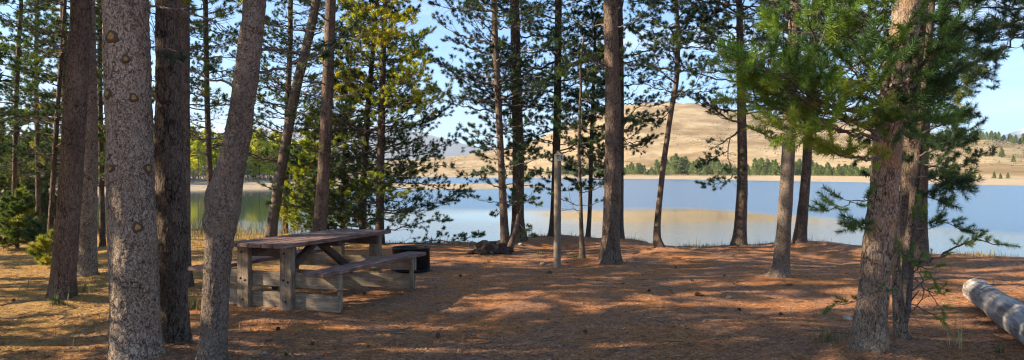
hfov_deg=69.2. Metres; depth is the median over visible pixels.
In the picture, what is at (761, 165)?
conifer
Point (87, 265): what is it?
pine tree
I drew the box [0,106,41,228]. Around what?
pine tree
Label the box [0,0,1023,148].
sky
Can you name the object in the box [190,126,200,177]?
lakeside pine
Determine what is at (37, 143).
pine tree
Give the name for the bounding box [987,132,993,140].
ridge pine
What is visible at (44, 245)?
pine tree
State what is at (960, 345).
grass tuft
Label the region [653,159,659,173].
conifer
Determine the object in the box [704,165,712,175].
conifer
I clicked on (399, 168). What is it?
pine tree
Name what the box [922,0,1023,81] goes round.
pine tree
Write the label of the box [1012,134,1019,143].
ridge pine
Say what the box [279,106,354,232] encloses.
pine tree
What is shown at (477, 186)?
sandbar
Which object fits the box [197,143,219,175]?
lakeside pine
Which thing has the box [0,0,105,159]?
pine tree
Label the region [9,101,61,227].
pine tree
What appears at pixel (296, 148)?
lakeside pine
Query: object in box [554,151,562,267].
site post
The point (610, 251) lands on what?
pine tree
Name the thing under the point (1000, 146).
scrub
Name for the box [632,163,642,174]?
conifer
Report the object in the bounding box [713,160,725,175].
conifer
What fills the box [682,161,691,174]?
conifer
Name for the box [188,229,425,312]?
picnic table
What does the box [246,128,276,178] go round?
lakeside pine
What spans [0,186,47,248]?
pine tree
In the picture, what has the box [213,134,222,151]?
lakeside pine
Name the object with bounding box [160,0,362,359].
pine tree
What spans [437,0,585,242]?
pine tree
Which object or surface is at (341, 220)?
pine tree
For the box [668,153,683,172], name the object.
conifer
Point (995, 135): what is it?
ridge pine
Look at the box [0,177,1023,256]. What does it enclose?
lake water
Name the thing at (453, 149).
distant mountain
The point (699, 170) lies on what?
conifer
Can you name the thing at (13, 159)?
pine tree
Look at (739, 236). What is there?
pine tree
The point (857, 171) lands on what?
conifer
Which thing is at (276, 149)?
lakeside pine
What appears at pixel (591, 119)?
pine tree
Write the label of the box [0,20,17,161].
pine tree
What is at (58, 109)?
pine tree
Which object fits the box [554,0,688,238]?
pine tree
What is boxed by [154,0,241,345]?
pine tree
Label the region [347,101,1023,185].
hill
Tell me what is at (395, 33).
pine tree
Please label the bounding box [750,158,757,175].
conifer
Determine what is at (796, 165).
conifer
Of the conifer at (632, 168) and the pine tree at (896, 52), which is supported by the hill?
the conifer at (632, 168)
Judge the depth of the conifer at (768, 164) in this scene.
385.42 m
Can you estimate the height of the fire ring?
0.385 m
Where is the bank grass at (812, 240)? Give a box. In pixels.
[386,227,1021,257]
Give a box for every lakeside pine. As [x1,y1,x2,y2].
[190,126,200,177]
[190,136,213,177]
[197,136,217,167]
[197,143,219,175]
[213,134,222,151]
[245,157,252,173]
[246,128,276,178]
[247,132,275,178]
[257,141,276,178]
[268,131,278,151]
[270,133,294,172]
[290,142,299,177]
[296,140,311,174]
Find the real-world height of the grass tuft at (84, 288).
0.224 m
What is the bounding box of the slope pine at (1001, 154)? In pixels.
[997,147,1005,156]
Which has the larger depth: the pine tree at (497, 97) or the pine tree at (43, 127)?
the pine tree at (43, 127)
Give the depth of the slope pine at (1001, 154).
407.48 m
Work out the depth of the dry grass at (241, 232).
17.90 m
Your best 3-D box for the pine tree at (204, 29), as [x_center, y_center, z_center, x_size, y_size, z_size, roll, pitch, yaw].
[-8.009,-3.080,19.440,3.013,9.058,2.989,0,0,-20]
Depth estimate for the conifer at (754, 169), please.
374.24 m
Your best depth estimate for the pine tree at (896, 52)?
5.47 m
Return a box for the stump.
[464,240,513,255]
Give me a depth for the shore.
141.76 m
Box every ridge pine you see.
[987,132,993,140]
[993,132,998,139]
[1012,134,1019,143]
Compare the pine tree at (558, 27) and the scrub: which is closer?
the pine tree at (558, 27)
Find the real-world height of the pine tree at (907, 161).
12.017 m
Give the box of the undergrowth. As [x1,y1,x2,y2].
[7,163,311,183]
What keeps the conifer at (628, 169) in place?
on the hill
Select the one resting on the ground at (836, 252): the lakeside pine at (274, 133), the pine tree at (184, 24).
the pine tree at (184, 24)
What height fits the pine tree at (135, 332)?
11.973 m
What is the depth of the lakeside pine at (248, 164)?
166.03 m
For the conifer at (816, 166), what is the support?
on the hill
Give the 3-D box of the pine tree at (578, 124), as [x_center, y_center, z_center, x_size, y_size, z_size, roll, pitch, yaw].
[1.239,-0.559,13.144,1.296,4.008,1.388,0,0,0]
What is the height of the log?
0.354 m
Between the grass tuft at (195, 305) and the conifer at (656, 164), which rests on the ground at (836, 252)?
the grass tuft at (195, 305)
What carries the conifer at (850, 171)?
on the hill
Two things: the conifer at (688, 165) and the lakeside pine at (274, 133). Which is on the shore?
the lakeside pine at (274, 133)
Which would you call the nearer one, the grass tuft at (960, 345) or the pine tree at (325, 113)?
the grass tuft at (960, 345)
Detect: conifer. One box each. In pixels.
[625,164,631,174]
[629,163,634,173]
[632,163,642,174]
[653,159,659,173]
[665,157,676,173]
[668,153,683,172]
[679,159,686,173]
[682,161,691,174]
[688,162,695,174]
[692,159,702,174]
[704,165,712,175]
[708,156,715,175]
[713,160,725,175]
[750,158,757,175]
[752,162,760,175]
[754,157,767,175]
[764,158,771,175]
[769,159,779,175]
[794,161,799,170]
[812,162,821,175]
[816,165,824,175]
[823,164,834,175]
[835,163,842,175]
[846,164,854,175]
[855,167,859,175]
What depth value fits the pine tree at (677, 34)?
14.52 m
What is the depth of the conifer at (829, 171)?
312.31 m
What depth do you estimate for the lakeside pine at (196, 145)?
154.31 m
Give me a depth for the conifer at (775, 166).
356.25 m
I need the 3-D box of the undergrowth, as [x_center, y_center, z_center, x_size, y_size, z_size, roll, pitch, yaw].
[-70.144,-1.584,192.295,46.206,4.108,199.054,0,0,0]
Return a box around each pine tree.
[0,0,59,228]
[0,0,101,299]
[0,0,104,264]
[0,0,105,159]
[0,1,69,221]
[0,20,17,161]
[0,104,58,221]
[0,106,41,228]
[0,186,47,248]
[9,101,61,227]
[20,213,54,252]
[24,0,154,246]
[26,228,53,266]
[33,0,102,276]
[97,0,242,286]
[101,0,239,359]
[151,0,263,185]
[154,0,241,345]
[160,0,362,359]
[223,0,342,233]
[236,0,373,237]
[250,0,485,244]
[272,0,393,247]
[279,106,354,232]
[293,65,389,229]
[303,0,453,243]
[423,0,575,245]
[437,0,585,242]
[451,0,622,236]
[507,195,543,252]
[547,34,604,257]
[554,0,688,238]
[555,0,626,236]
[555,0,686,264]
[619,0,738,247]
[666,0,819,245]
[706,0,986,354]
[707,0,883,277]
[755,0,881,243]
[813,0,1010,265]
[821,191,1021,338]
[901,0,1010,306]
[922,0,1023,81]
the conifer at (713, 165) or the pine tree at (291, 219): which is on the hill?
the conifer at (713, 165)
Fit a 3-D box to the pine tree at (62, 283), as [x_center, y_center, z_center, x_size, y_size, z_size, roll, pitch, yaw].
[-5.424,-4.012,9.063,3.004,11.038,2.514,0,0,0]
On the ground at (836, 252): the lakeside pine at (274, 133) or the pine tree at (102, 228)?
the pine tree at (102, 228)
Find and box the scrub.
[441,113,1023,173]
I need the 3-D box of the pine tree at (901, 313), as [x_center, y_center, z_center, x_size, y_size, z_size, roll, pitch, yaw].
[3.253,0.800,6.361,2.047,1.409,0.796,0,0,-16]
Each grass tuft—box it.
[47,293,63,306]
[78,277,97,292]
[188,289,199,309]
[806,323,849,343]
[931,308,980,351]
[995,344,1005,352]
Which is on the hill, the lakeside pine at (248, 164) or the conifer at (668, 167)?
the conifer at (668, 167)
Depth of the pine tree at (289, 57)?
18.32 m
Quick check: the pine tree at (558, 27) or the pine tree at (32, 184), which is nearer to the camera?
the pine tree at (558, 27)
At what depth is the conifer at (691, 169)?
444.93 m
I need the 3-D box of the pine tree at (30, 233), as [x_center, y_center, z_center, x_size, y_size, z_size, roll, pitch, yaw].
[-8.906,1.084,14.282,0.815,0.955,0.850,0,0,0]
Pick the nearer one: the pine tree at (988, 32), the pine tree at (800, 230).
the pine tree at (988, 32)
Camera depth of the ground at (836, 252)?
8.76 m
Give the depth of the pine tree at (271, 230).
16.10 m
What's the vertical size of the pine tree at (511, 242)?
1.252 m
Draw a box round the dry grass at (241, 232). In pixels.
[3,208,309,352]
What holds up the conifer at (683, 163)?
on the hill
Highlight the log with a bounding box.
[962,278,1023,344]
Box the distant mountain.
[58,126,1023,163]
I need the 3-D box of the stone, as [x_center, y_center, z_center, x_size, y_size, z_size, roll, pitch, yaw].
[3.594,1.482,7.938,0.082,0.074,0.124,0,0,-22]
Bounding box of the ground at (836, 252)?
[0,226,1023,359]
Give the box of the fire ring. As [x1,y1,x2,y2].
[390,245,431,272]
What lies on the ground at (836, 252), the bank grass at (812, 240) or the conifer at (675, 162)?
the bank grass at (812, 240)
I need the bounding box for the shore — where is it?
[1,175,335,193]
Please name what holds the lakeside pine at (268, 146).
on the shore
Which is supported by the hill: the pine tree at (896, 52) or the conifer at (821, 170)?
the conifer at (821, 170)
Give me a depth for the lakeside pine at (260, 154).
176.95 m
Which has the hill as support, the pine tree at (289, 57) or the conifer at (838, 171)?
the conifer at (838, 171)
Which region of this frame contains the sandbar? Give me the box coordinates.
[392,184,537,188]
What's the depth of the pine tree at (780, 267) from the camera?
10.62 m
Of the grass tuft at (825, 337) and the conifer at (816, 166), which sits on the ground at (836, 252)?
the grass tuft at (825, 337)
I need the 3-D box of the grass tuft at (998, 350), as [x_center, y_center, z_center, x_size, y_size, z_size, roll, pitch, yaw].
[4.304,1.493,6.586,0.192,0.105,0.138,0,0,11]
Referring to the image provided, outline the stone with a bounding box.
[843,315,852,319]
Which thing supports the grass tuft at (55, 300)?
on the ground at (836, 252)
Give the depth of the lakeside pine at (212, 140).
160.15 m

